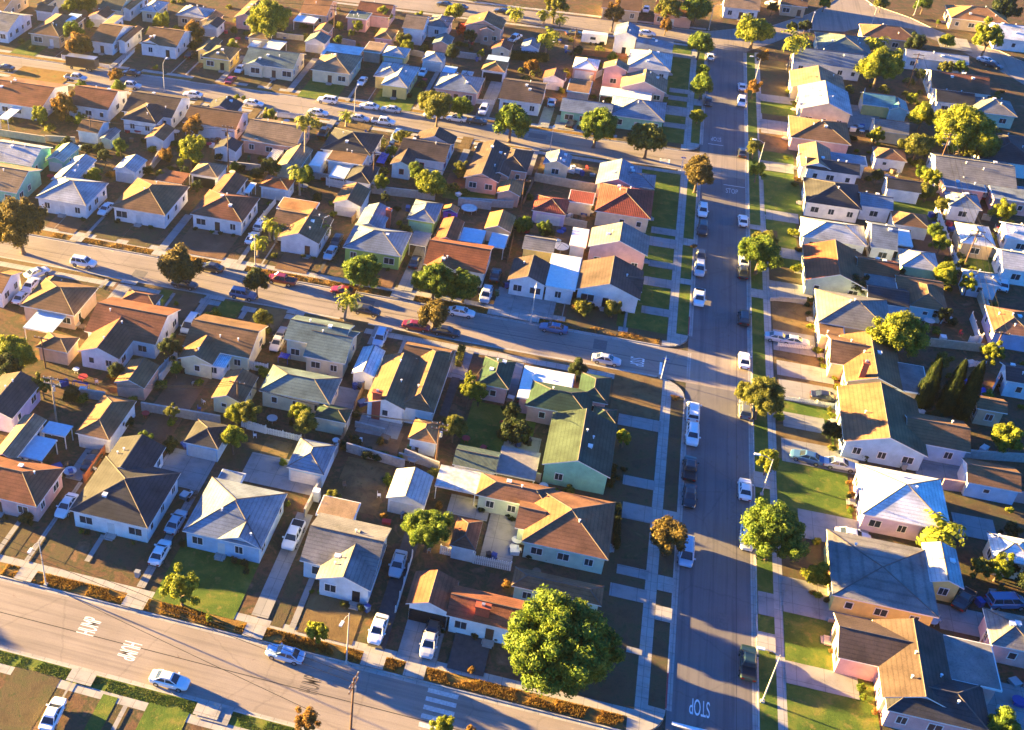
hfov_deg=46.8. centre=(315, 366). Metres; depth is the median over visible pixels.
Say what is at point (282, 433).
garden fence
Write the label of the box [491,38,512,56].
garage
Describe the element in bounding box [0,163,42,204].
house
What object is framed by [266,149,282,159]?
pergola
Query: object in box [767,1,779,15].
tree
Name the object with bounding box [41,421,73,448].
patio cover
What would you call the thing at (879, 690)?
window
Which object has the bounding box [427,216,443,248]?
garden fence
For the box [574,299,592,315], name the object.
tree
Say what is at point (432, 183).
tree
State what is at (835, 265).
house
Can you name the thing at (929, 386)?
cypress tree
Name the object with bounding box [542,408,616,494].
house
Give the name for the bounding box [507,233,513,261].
garden fence
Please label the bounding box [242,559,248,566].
shrub
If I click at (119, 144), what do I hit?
tree
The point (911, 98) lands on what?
tree
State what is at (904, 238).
patio cover
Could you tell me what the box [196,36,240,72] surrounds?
house
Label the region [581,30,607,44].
caravan
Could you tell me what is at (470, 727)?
tree
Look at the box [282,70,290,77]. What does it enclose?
window
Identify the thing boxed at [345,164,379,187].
garage
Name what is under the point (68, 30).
tree
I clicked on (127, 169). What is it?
garage
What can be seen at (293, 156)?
garage
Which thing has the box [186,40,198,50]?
tree
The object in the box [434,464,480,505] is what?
patio cover
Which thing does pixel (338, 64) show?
house
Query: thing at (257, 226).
car
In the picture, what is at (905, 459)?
window
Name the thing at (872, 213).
window
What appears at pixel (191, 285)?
car
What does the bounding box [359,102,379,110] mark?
car
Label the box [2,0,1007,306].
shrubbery
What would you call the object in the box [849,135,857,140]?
shrub
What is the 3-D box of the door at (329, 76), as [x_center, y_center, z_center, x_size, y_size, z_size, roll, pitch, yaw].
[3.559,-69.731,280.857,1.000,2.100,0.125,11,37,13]
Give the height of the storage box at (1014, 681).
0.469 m
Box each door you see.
[37,13,50,20]
[49,162,62,171]
[60,205,64,213]
[80,436,107,452]
[90,19,104,26]
[107,522,114,533]
[116,172,133,183]
[136,214,140,223]
[188,445,215,461]
[193,176,214,188]
[204,28,215,36]
[215,222,219,230]
[218,543,224,553]
[263,189,284,200]
[290,470,320,485]
[305,246,309,254]
[306,44,322,53]
[328,75,331,82]
[335,205,358,217]
[352,591,359,601]
[384,57,401,62]
[389,501,420,514]
[408,608,446,627]
[409,221,431,232]
[423,62,439,71]
[483,72,501,81]
[485,628,493,639]
[486,231,507,240]
[535,213,560,225]
[544,81,561,90]
[574,70,593,79]
[601,298,608,306]
[831,628,835,643]
[855,492,859,504]
[858,98,862,110]
[870,152,874,167]
[881,181,886,194]
[888,215,893,225]
[957,464,966,493]
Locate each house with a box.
[0,0,28,12]
[0,11,32,42]
[0,76,69,119]
[0,139,52,171]
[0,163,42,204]
[0,270,22,307]
[0,371,40,432]
[0,413,46,459]
[0,455,64,521]
[20,275,98,329]
[28,13,85,48]
[35,154,108,218]
[37,0,64,8]
[69,85,128,120]
[69,434,180,542]
[77,288,180,370]
[91,14,142,54]
[98,0,131,19]
[111,177,189,228]
[121,90,191,134]
[122,0,147,20]
[139,26,192,59]
[140,0,168,22]
[175,5,215,27]
[177,314,267,379]
[182,95,248,138]
[182,469,287,562]
[190,172,259,235]
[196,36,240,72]
[234,0,270,29]
[241,118,310,157]
[242,46,303,80]
[259,315,359,412]
[271,197,333,258]
[299,0,338,25]
[300,495,391,610]
[310,43,364,85]
[320,127,383,175]
[343,202,412,269]
[346,1,397,32]
[364,342,454,423]
[373,61,419,99]
[390,127,456,179]
[402,13,454,45]
[406,570,523,648]
[423,216,493,287]
[433,72,484,104]
[464,11,505,44]
[464,139,533,194]
[475,472,615,573]
[478,356,515,403]
[498,78,547,115]
[507,253,643,312]
[511,566,604,609]
[517,365,617,424]
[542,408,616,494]
[543,149,571,177]
[560,95,666,129]
[588,222,649,269]
[594,183,654,232]
[595,158,655,196]
[601,0,642,21]
[601,59,668,101]
[613,22,673,55]
[627,49,672,78]
[653,0,690,28]
[722,0,760,20]
[778,0,807,17]
[782,115,850,153]
[786,47,863,80]
[788,65,852,123]
[791,141,867,183]
[793,216,897,259]
[795,239,899,296]
[796,177,893,222]
[806,288,888,348]
[813,31,870,57]
[817,331,925,398]
[820,613,1002,729]
[824,529,963,625]
[828,382,970,470]
[846,463,951,541]
[858,23,915,51]
[902,48,968,72]
[923,69,989,99]
[926,152,1016,197]
[930,89,974,111]
[939,176,1023,215]
[941,5,1008,31]
[943,190,982,222]
[952,221,995,259]
[958,268,1001,299]
[970,395,1007,426]
[971,133,1023,178]
[973,96,1017,128]
[978,607,1023,667]
[981,305,1023,351]
[982,531,1023,578]
[989,22,1023,52]
[991,248,1023,285]
[996,362,1023,398]
[997,221,1023,251]
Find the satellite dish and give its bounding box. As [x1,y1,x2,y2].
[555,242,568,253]
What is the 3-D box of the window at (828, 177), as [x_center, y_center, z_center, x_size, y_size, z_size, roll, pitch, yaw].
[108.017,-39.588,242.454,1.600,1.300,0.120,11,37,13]
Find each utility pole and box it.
[34,336,48,367]
[43,376,58,422]
[222,125,232,170]
[230,380,244,396]
[330,5,338,38]
[348,671,358,729]
[368,151,379,172]
[431,421,448,459]
[518,179,530,209]
[571,28,580,58]
[907,53,922,87]
[942,133,956,155]
[959,229,985,276]
[994,331,1010,341]
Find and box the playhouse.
[442,203,459,217]
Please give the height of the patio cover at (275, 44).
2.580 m
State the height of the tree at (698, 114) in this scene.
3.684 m
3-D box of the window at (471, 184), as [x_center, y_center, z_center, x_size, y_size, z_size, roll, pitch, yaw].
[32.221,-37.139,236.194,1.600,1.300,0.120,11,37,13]
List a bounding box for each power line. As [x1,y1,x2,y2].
[0,536,353,681]
[49,377,239,388]
[66,594,318,714]
[91,118,226,128]
[231,127,375,153]
[237,383,438,423]
[331,5,566,29]
[376,154,517,180]
[915,55,955,134]
[945,134,983,229]
[972,230,1008,333]
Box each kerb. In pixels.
[0,53,759,729]
[665,317,689,708]
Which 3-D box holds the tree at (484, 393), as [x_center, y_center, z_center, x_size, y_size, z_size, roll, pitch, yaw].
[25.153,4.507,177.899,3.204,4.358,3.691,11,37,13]
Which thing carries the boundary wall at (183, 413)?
on the yard ground at (480, 576)
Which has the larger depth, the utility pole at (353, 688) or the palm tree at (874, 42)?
the palm tree at (874, 42)
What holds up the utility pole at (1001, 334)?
on the yard ground at (961, 306)
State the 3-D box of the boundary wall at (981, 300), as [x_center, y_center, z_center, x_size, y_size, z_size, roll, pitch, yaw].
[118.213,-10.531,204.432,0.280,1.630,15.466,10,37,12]
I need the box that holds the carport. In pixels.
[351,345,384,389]
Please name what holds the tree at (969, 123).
on the yard ground at (961, 306)
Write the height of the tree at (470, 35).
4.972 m
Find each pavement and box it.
[0,0,787,729]
[626,143,699,729]
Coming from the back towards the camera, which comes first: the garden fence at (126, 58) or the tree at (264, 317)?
the garden fence at (126, 58)
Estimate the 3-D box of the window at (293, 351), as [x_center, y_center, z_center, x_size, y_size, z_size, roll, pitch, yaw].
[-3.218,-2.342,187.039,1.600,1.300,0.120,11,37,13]
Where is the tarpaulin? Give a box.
[375,152,388,165]
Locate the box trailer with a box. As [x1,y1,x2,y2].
[63,53,98,71]
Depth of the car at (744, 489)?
163.19 m
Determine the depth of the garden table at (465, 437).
171.76 m
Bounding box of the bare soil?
[46,154,971,458]
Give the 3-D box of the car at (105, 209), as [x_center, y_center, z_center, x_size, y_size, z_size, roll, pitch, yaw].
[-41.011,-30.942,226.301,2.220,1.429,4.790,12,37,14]
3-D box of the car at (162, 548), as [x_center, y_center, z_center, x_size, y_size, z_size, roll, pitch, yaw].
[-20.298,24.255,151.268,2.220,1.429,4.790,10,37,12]
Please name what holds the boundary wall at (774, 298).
on the yard ground at (961, 306)
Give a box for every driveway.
[0,36,1023,729]
[14,99,775,719]
[317,260,489,676]
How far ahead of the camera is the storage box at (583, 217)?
228.05 m
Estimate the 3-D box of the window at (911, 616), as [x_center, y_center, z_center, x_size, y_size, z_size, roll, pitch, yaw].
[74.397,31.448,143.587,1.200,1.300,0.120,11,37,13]
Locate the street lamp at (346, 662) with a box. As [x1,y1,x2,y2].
[339,613,349,664]
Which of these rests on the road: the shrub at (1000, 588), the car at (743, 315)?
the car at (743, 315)
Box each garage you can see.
[35,4,59,20]
[36,331,79,364]
[46,142,79,171]
[75,394,136,452]
[76,119,109,143]
[88,6,115,26]
[113,154,146,183]
[114,357,159,400]
[144,123,175,150]
[183,418,228,461]
[190,161,227,188]
[200,11,223,27]
[202,16,224,36]
[211,368,258,412]
[213,137,242,161]
[247,32,272,47]
[259,174,294,200]
[277,143,312,180]
[286,437,336,487]
[304,31,330,53]
[314,22,333,38]
[314,403,352,434]
[333,182,370,217]
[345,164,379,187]
[374,28,398,46]
[381,45,410,63]
[386,466,433,514]
[407,199,442,233]
[408,417,443,456]
[421,51,445,71]
[432,33,453,52]
[481,59,508,81]
[484,209,515,243]
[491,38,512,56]
[496,178,522,206]
[532,194,569,226]
[542,67,566,90]
[572,57,599,80]
[858,92,895,117]
[869,118,908,144]
[870,146,906,172]
[881,177,921,203]
[888,210,928,239]
[895,247,937,278]
[906,282,948,323]
[957,457,1021,504]
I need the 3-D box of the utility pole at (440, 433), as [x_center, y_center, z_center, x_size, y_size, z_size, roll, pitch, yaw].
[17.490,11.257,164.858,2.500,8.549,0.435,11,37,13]
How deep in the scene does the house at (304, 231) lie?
216.37 m
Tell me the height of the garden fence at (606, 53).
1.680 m
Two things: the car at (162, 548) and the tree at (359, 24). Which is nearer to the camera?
the car at (162, 548)
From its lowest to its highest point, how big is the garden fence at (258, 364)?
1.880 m
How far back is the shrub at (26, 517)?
155.45 m
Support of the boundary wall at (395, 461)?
on the yard ground at (480, 576)
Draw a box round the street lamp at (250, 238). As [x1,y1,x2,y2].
[249,234,256,265]
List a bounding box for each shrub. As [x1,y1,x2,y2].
[18,38,24,43]
[18,511,33,523]
[76,392,88,403]
[80,143,92,150]
[84,529,89,534]
[92,142,104,152]
[105,170,114,177]
[125,417,134,427]
[128,395,137,404]
[142,166,153,173]
[147,145,156,151]
[154,379,167,388]
[162,435,178,453]
[166,418,175,425]
[178,538,185,547]
[194,378,203,385]
[206,613,213,621]
[212,307,221,315]
[214,153,222,159]
[230,556,237,563]
[237,164,245,171]
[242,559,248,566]
[243,567,249,574]
[246,168,259,177]
[249,170,263,178]
[255,364,269,373]
[258,371,268,377]
[265,324,271,334]
[270,253,277,257]
[279,458,287,465]
[307,175,314,180]
[312,192,322,200]
[329,211,336,216]
[339,439,346,449]
[348,434,362,444]
[352,410,360,417]
[357,603,364,610]
[361,446,372,459]
[372,451,383,461]
[376,436,383,445]
[380,512,387,517]
[382,472,392,486]
[401,223,412,231]
[426,468,439,477]
[435,500,442,509]
[467,665,474,673]
[471,633,478,639]
[475,505,484,512]
[501,578,510,588]
[563,484,574,493]
[670,394,679,399]
[773,414,784,420]
[788,228,799,235]
[790,266,800,271]
[794,246,802,251]
[805,323,814,328]
[811,346,822,353]
[811,537,821,544]
[813,591,822,597]
[819,363,826,367]
[823,596,829,601]
[827,411,836,416]
[827,445,837,450]
[846,507,853,512]
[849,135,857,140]
[856,682,866,691]
[859,692,866,700]
[871,707,878,714]
[932,326,941,334]
[948,317,958,325]
[982,388,994,397]
[995,584,1007,591]
[1005,506,1014,512]
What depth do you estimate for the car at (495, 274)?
208.31 m
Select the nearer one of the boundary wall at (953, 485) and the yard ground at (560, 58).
the boundary wall at (953, 485)
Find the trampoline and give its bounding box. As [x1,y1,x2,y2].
[461,203,477,214]
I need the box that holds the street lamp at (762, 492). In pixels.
[754,452,773,495]
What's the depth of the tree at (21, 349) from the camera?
180.64 m
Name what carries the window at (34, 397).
in the house at (20, 398)
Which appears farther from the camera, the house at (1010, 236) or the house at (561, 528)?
the house at (1010, 236)
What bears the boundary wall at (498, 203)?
on the yard ground at (116, 190)
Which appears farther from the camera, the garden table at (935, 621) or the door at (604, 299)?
the door at (604, 299)
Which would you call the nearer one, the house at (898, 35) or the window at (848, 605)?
the window at (848, 605)
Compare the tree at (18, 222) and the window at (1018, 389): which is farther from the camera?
the tree at (18, 222)
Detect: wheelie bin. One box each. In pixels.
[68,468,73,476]
[134,569,140,578]
[352,382,357,389]
[364,603,370,612]
[486,551,491,559]
[491,551,497,560]
[494,289,499,296]
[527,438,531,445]
[900,462,907,470]
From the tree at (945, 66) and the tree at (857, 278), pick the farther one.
the tree at (945, 66)
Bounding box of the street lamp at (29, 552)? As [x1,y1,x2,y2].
[27,540,47,586]
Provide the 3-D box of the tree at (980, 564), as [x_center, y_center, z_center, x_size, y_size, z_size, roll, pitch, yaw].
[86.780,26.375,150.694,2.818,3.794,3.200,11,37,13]
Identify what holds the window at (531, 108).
in the house at (528, 96)
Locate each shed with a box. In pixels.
[99,127,120,148]
[247,40,261,47]
[309,151,329,172]
[362,41,386,62]
[449,516,482,562]
[452,444,500,474]
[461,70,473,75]
[520,37,541,52]
[522,234,556,262]
[566,79,592,99]
[567,189,595,216]
[569,227,589,257]
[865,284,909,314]
[886,97,908,120]
[895,274,943,295]
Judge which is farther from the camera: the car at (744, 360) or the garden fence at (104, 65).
the garden fence at (104, 65)
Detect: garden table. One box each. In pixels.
[63,466,76,474]
[78,324,85,330]
[78,373,87,381]
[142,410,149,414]
[267,414,277,421]
[408,457,417,464]
[462,435,469,442]
[512,536,521,544]
[924,318,934,324]
[931,618,938,625]
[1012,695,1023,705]
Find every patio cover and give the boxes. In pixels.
[0,106,22,128]
[19,435,57,462]
[23,310,65,339]
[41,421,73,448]
[65,13,81,21]
[154,169,190,184]
[244,182,256,194]
[262,39,286,49]
[293,13,319,31]
[328,165,350,186]
[408,230,431,256]
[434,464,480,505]
[440,65,457,74]
[459,227,485,243]
[487,55,509,61]
[488,232,508,256]
[496,445,540,482]
[599,86,651,100]
[898,229,912,248]
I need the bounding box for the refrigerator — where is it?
[312,487,320,502]
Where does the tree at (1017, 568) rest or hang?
on the yard ground at (961, 306)
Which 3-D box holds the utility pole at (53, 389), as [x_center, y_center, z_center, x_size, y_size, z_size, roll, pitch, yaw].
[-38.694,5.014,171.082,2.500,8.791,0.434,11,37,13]
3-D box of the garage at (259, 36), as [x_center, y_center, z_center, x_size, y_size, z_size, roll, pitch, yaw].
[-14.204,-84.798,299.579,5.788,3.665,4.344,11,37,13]
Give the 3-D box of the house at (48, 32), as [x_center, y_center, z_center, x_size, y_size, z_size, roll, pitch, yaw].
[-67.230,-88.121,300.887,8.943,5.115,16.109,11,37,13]
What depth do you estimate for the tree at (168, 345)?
182.46 m
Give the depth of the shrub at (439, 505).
159.73 m
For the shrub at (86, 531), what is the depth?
154.24 m
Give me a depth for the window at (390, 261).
210.88 m
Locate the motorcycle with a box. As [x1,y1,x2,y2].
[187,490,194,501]
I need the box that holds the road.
[0,0,1023,729]
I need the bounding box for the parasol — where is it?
[278,352,290,364]
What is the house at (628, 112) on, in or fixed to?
on the yard ground at (560, 58)
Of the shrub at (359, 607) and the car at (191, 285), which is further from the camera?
the car at (191, 285)
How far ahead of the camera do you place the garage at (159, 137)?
248.93 m
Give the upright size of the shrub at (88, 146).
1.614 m
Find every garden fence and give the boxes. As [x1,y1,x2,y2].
[82,445,105,482]
[99,63,108,67]
[118,49,134,66]
[158,353,174,374]
[158,353,177,380]
[160,352,175,380]
[241,421,265,433]
[246,423,301,440]
[250,361,267,370]
[257,197,275,218]
[277,112,303,117]
[326,177,346,187]
[338,403,354,448]
[351,211,356,223]
[354,381,364,407]
[395,549,412,612]
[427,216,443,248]
[440,544,475,555]
[472,553,511,570]
[476,99,494,104]
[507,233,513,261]
[523,167,537,202]
[576,49,626,59]
[777,342,812,349]
[784,397,835,405]
[934,207,960,265]
[938,209,959,269]
[965,358,986,366]
[968,333,984,342]
[969,311,982,342]
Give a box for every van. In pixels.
[180,311,199,334]
[677,535,695,567]
[685,401,701,422]
[984,591,1023,610]
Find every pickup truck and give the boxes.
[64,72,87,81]
[121,80,141,89]
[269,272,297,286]
[281,518,305,550]
[317,126,330,138]
[371,116,395,126]
[507,33,522,42]
[681,455,698,482]
[692,287,705,306]
[738,644,758,682]
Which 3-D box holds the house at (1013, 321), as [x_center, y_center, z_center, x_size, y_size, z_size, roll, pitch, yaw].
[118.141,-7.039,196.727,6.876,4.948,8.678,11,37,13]
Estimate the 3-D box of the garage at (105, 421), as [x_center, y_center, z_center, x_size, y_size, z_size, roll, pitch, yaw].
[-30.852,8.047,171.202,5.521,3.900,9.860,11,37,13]
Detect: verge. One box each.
[0,52,616,139]
[0,72,675,170]
[0,257,655,377]
[0,562,623,728]
[0,650,294,729]
[28,230,658,343]
[648,397,683,708]
[676,51,704,334]
[747,53,777,729]
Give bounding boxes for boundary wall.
[0,129,45,142]
[45,135,75,142]
[80,388,104,399]
[141,402,220,423]
[150,151,158,167]
[152,155,160,167]
[229,161,276,172]
[277,32,303,40]
[304,442,338,516]
[313,172,328,180]
[341,38,355,45]
[346,442,404,467]
[355,421,384,432]
[371,185,434,200]
[399,452,424,465]
[404,448,439,469]
[409,50,423,57]
[456,51,480,59]
[458,197,491,209]
[460,197,513,207]
[497,472,541,482]
[534,173,596,192]
[563,217,586,228]
[589,69,602,80]
[769,297,805,300]
[778,296,806,302]
[828,617,835,622]
[929,338,984,351]
[942,478,965,491]
[964,449,1023,462]
[976,290,985,316]
[981,213,991,220]
[989,249,995,257]
[991,372,1001,390]
[1014,491,1023,503]
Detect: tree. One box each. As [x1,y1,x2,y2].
[0,196,48,254]
[0,334,37,368]
[0,351,23,375]
[31,105,47,126]
[31,371,51,398]
[50,89,77,120]
[60,136,71,143]
[61,0,77,12]
[62,384,79,403]
[63,20,85,37]
[64,31,94,53]
[73,79,86,87]
[74,111,87,124]
[75,0,97,16]
[83,167,101,180]
[86,19,94,32]
[97,149,112,166]
[107,68,123,80]
[107,362,124,377]
[110,79,126,89]
[112,137,128,158]
[138,430,153,438]
[153,11,169,27]
[155,169,164,175]
[156,242,204,288]
[156,333,182,361]
[158,147,172,163]
[159,562,200,606]
[163,402,179,420]
[170,361,183,378]
[176,135,206,168]
[179,166,189,172]
[182,113,203,139]
[184,19,204,42]
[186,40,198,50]
[191,179,202,194]
[192,134,206,145]
[218,424,248,454]
[224,402,246,425]
[226,38,239,47]
[229,161,238,169]
[230,26,237,35]
[238,400,262,422]
[242,266,271,297]
[245,0,291,39]
[250,234,268,256]
[252,308,273,324]
[259,157,278,174]
[259,215,278,240]
[262,107,276,119]
[264,158,281,174]
[270,224,285,242]
[287,164,308,195]
[288,401,306,420]
[293,409,319,438]
[294,111,317,154]
[294,406,314,418]
[294,706,321,729]
[296,175,309,186]
[303,165,313,176]
[305,620,328,643]
[323,220,332,235]
[325,489,341,497]
[333,35,342,42]
[334,288,362,320]
[336,21,343,31]
[337,110,353,126]
[341,253,382,288]
[348,29,355,38]
[352,20,362,33]
[371,173,389,188]
[376,5,392,19]
[381,191,389,203]
[385,145,397,157]
[392,129,406,145]
[394,33,405,46]
[400,39,413,49]
[400,508,454,552]
[402,32,413,45]
[405,131,412,136]
[408,161,424,184]
[410,261,455,300]
[414,169,447,195]
[417,90,434,110]
[417,298,449,332]
[423,90,453,126]
[429,714,455,729]
[440,414,468,442]
[443,3,464,20]
[445,43,459,65]
[449,267,481,302]
[451,97,473,117]
[452,358,489,409]
[453,167,463,178]
[454,160,467,178]
[456,22,465,36]
[456,172,465,178]
[459,381,483,408]
[463,29,477,47]
[465,724,476,729]
[474,381,488,406]
[476,49,484,56]
[492,102,532,141]
[495,417,533,444]
[500,401,521,418]
[502,583,625,698]
[505,6,523,21]
[510,7,525,18]
[514,215,534,232]
[523,59,538,74]
[536,26,561,51]
[536,220,550,236]
[537,10,549,23]
[538,223,554,236]
[544,0,569,23]
[553,13,568,27]
[567,357,588,382]
[571,297,579,308]
[574,45,583,56]
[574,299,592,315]
[580,107,618,147]
[603,0,624,31]
[604,300,622,317]
[607,51,618,59]
[616,428,631,447]
[626,122,667,158]
[649,515,688,557]
[654,0,682,17]
[660,17,671,35]
[681,0,713,25]
[683,153,713,192]
[687,30,715,59]
[688,71,712,99]
[689,109,707,123]
[696,64,709,74]
[734,375,785,419]
[735,13,775,49]
[737,233,784,274]
[739,497,811,561]
[744,79,762,97]
[747,137,763,158]
[749,159,766,182]
[751,230,780,247]
[755,49,768,66]
[755,449,779,475]
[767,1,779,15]
[781,27,813,70]
[787,21,797,34]
[798,20,812,33]
[800,561,830,586]
[819,0,830,11]
[821,420,842,439]
[848,273,869,294]
[853,45,905,90]
[864,36,890,51]
[865,126,884,145]
[865,310,930,357]
[871,169,884,184]
[873,0,890,12]
[897,133,936,160]
[900,268,905,274]
[904,31,927,49]
[906,92,917,104]
[907,101,935,131]
[913,0,932,13]
[914,68,925,84]
[914,358,943,409]
[915,164,928,180]
[915,509,967,548]
[919,182,938,201]
[920,168,942,185]
[926,409,943,417]
[927,222,946,242]
[928,234,951,256]
[930,351,955,367]
[932,109,946,133]
[932,307,953,324]
[933,261,957,284]
[933,359,968,416]
[934,103,999,155]
[934,196,950,210]
[937,61,954,71]
[938,33,955,46]
[953,60,969,72]
[953,360,985,419]
[955,258,969,274]
[959,272,977,295]
[960,144,970,155]
[967,130,1003,157]
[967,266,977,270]
[969,556,995,579]
[971,16,1004,55]
[979,340,1005,365]
[986,705,1021,729]
[987,197,1017,225]
[988,551,1015,581]
[990,421,1023,452]
[991,0,1023,17]
[998,520,1023,537]
[1012,563,1020,572]
[1014,566,1023,596]
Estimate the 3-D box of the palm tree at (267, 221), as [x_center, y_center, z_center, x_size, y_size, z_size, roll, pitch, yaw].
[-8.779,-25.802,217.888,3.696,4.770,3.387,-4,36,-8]
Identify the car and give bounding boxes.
[0,63,14,71]
[11,289,31,304]
[21,276,40,291]
[23,266,49,278]
[38,696,66,729]
[54,492,78,518]
[70,254,96,268]
[80,449,102,471]
[97,202,113,215]
[122,69,141,76]
[148,539,171,566]
[148,669,190,692]
[164,509,187,534]
[171,280,197,290]
[182,90,202,98]
[184,50,195,58]
[202,262,224,273]
[225,76,236,84]
[229,286,256,301]
[234,64,243,73]
[243,98,263,107]
[244,231,259,244]
[253,217,266,231]
[265,643,305,665]
[269,334,284,351]
[273,326,286,343]
[307,108,328,116]
[317,95,337,104]
[323,245,337,260]
[329,233,343,247]
[330,285,357,295]
[350,114,369,122]
[353,304,380,317]
[357,76,367,85]
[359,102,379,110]
[367,613,388,645]
[372,326,388,347]
[380,105,401,113]
[388,549,407,578]
[390,128,402,141]
[401,319,430,332]
[408,254,421,268]
[418,67,427,76]
[419,628,438,659]
[422,618,441,641]
[423,112,443,119]
[432,324,460,338]
[436,1,452,7]
[446,114,466,122]
[448,305,475,318]
[466,117,487,125]
[478,102,488,114]
[478,284,492,303]
[489,268,501,282]
[493,8,510,14]
[539,322,567,334]
[547,98,555,106]
[565,29,581,36]
[565,119,576,128]
[591,352,620,366]
[639,29,655,36]
[642,5,649,12]
[682,483,697,508]
[684,421,700,446]
[693,258,706,276]
[695,248,706,261]
[696,219,708,235]
[697,201,708,217]
[704,96,712,106]
[706,53,715,60]
[737,94,746,106]
[737,147,747,157]
[737,214,748,227]
[737,265,749,279]
[737,309,751,326]
[737,399,752,420]
[737,478,753,501]
[738,83,746,90]
[738,254,748,267]
[738,351,751,369]
[739,524,753,551]
[764,0,779,5]
[764,331,785,341]
[780,334,809,346]
[789,449,823,466]
[810,390,837,404]
[824,456,855,472]
[834,527,870,537]
[951,586,976,611]
[976,56,993,61]
[983,60,1003,68]
[997,277,1010,292]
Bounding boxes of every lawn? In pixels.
[0,55,1023,729]
[9,66,71,83]
[10,38,994,729]
[166,99,834,644]
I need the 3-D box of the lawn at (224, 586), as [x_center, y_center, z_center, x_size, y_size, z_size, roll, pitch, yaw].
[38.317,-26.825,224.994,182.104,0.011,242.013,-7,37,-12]
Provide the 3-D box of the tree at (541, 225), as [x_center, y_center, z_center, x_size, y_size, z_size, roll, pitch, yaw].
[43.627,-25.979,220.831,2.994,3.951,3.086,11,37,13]
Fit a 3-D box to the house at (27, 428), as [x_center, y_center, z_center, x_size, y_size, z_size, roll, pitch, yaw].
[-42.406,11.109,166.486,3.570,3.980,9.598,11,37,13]
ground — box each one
[0,0,704,150]
[0,72,696,346]
[0,258,684,729]
[0,650,286,729]
[441,0,833,31]
[654,48,757,729]
[746,23,1023,729]
[867,0,1023,61]
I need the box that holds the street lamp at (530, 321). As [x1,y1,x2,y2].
[529,283,536,323]
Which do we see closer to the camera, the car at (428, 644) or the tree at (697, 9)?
the car at (428, 644)
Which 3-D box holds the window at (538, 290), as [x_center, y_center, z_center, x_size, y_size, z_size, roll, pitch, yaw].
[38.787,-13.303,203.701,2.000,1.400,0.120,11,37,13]
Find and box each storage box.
[52,462,62,467]
[59,378,68,387]
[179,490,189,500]
[180,441,185,448]
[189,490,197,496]
[209,138,216,143]
[357,398,366,407]
[380,433,390,443]
[382,518,390,524]
[507,394,514,401]
[510,544,519,555]
[575,167,581,173]
[579,215,585,220]
[849,126,856,131]
[889,168,896,173]
[927,211,935,217]
[939,334,946,338]
[946,220,953,226]
[948,226,954,231]
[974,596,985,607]
[979,444,989,450]
[1007,676,1022,686]
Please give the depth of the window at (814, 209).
230.76 m
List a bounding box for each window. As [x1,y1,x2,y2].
[0,33,5,38]
[2,106,7,111]
[4,289,9,299]
[17,505,28,513]
[31,393,36,404]
[34,36,42,42]
[40,498,45,510]
[44,202,50,208]
[53,480,58,492]
[62,317,70,323]
[74,207,80,213]
[79,515,92,524]
[85,110,91,115]
[88,356,94,363]
[105,359,111,366]
[116,210,127,218]
[121,352,125,363]
[128,526,142,536]
[137,344,146,352]
[160,503,164,513]
[172,318,176,327]
[191,535,202,545]
[194,365,199,371]
[196,218,205,225]
[206,60,213,65]
[212,367,216,373]
[230,223,235,230]
[234,358,240,365]
[234,545,242,554]
[250,67,259,73]
[266,146,272,152]
[271,396,276,402]
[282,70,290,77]
[290,348,299,355]
[311,361,319,368]
[311,565,319,574]
[324,583,336,592]
[330,364,336,371]
[338,76,345,81]
[350,251,355,257]
[381,409,387,416]
[383,257,393,264]
[454,620,467,629]
[469,181,476,187]
[484,184,492,190]
[485,500,494,508]
[489,389,495,396]
[506,504,515,512]
[512,284,521,291]
[521,591,531,599]
[529,105,534,111]
[529,287,540,294]
[530,546,542,555]
[538,411,545,418]
[551,168,558,174]
[554,291,561,298]
[554,472,562,480]
[556,552,569,561]
[564,114,573,119]
[580,293,594,301]
[583,558,593,566]
[609,78,616,83]
[653,95,660,100]
[782,7,789,12]
[810,206,819,212]
[825,174,834,180]
[827,209,834,214]
[827,355,829,369]
[834,643,838,665]
[843,601,853,609]
[846,211,853,217]
[848,290,858,294]
[851,446,861,454]
[855,476,857,488]
[867,519,882,527]
[868,210,878,216]
[872,607,888,617]
[876,451,886,459]
[877,251,887,258]
[877,686,880,698]
[891,42,898,47]
[894,715,908,724]
[895,524,907,532]
[900,456,914,464]
[909,615,920,620]
[925,723,943,729]
[936,587,949,595]
[941,105,948,109]
[942,451,953,459]
[957,210,967,217]
[968,23,974,27]
[970,247,979,254]
[982,488,990,493]
[983,413,994,421]
[983,629,988,642]
[986,547,991,559]
[998,118,1006,123]
[999,372,1003,383]
[1006,652,1017,659]
[1010,273,1021,280]
[1014,386,1023,392]
[1015,243,1023,249]
[1017,205,1023,210]
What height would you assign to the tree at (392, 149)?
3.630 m
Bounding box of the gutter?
[0,52,757,729]
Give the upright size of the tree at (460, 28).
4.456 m
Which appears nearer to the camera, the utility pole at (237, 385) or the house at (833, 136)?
the utility pole at (237, 385)
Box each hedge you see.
[455,344,465,366]
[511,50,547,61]
[608,463,617,487]
[613,502,621,548]
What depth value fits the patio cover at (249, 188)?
231.06 m
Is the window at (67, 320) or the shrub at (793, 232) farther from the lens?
the shrub at (793, 232)
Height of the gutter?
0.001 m
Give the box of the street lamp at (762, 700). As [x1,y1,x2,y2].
[757,646,780,702]
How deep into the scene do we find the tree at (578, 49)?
296.58 m
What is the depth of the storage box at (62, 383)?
180.63 m

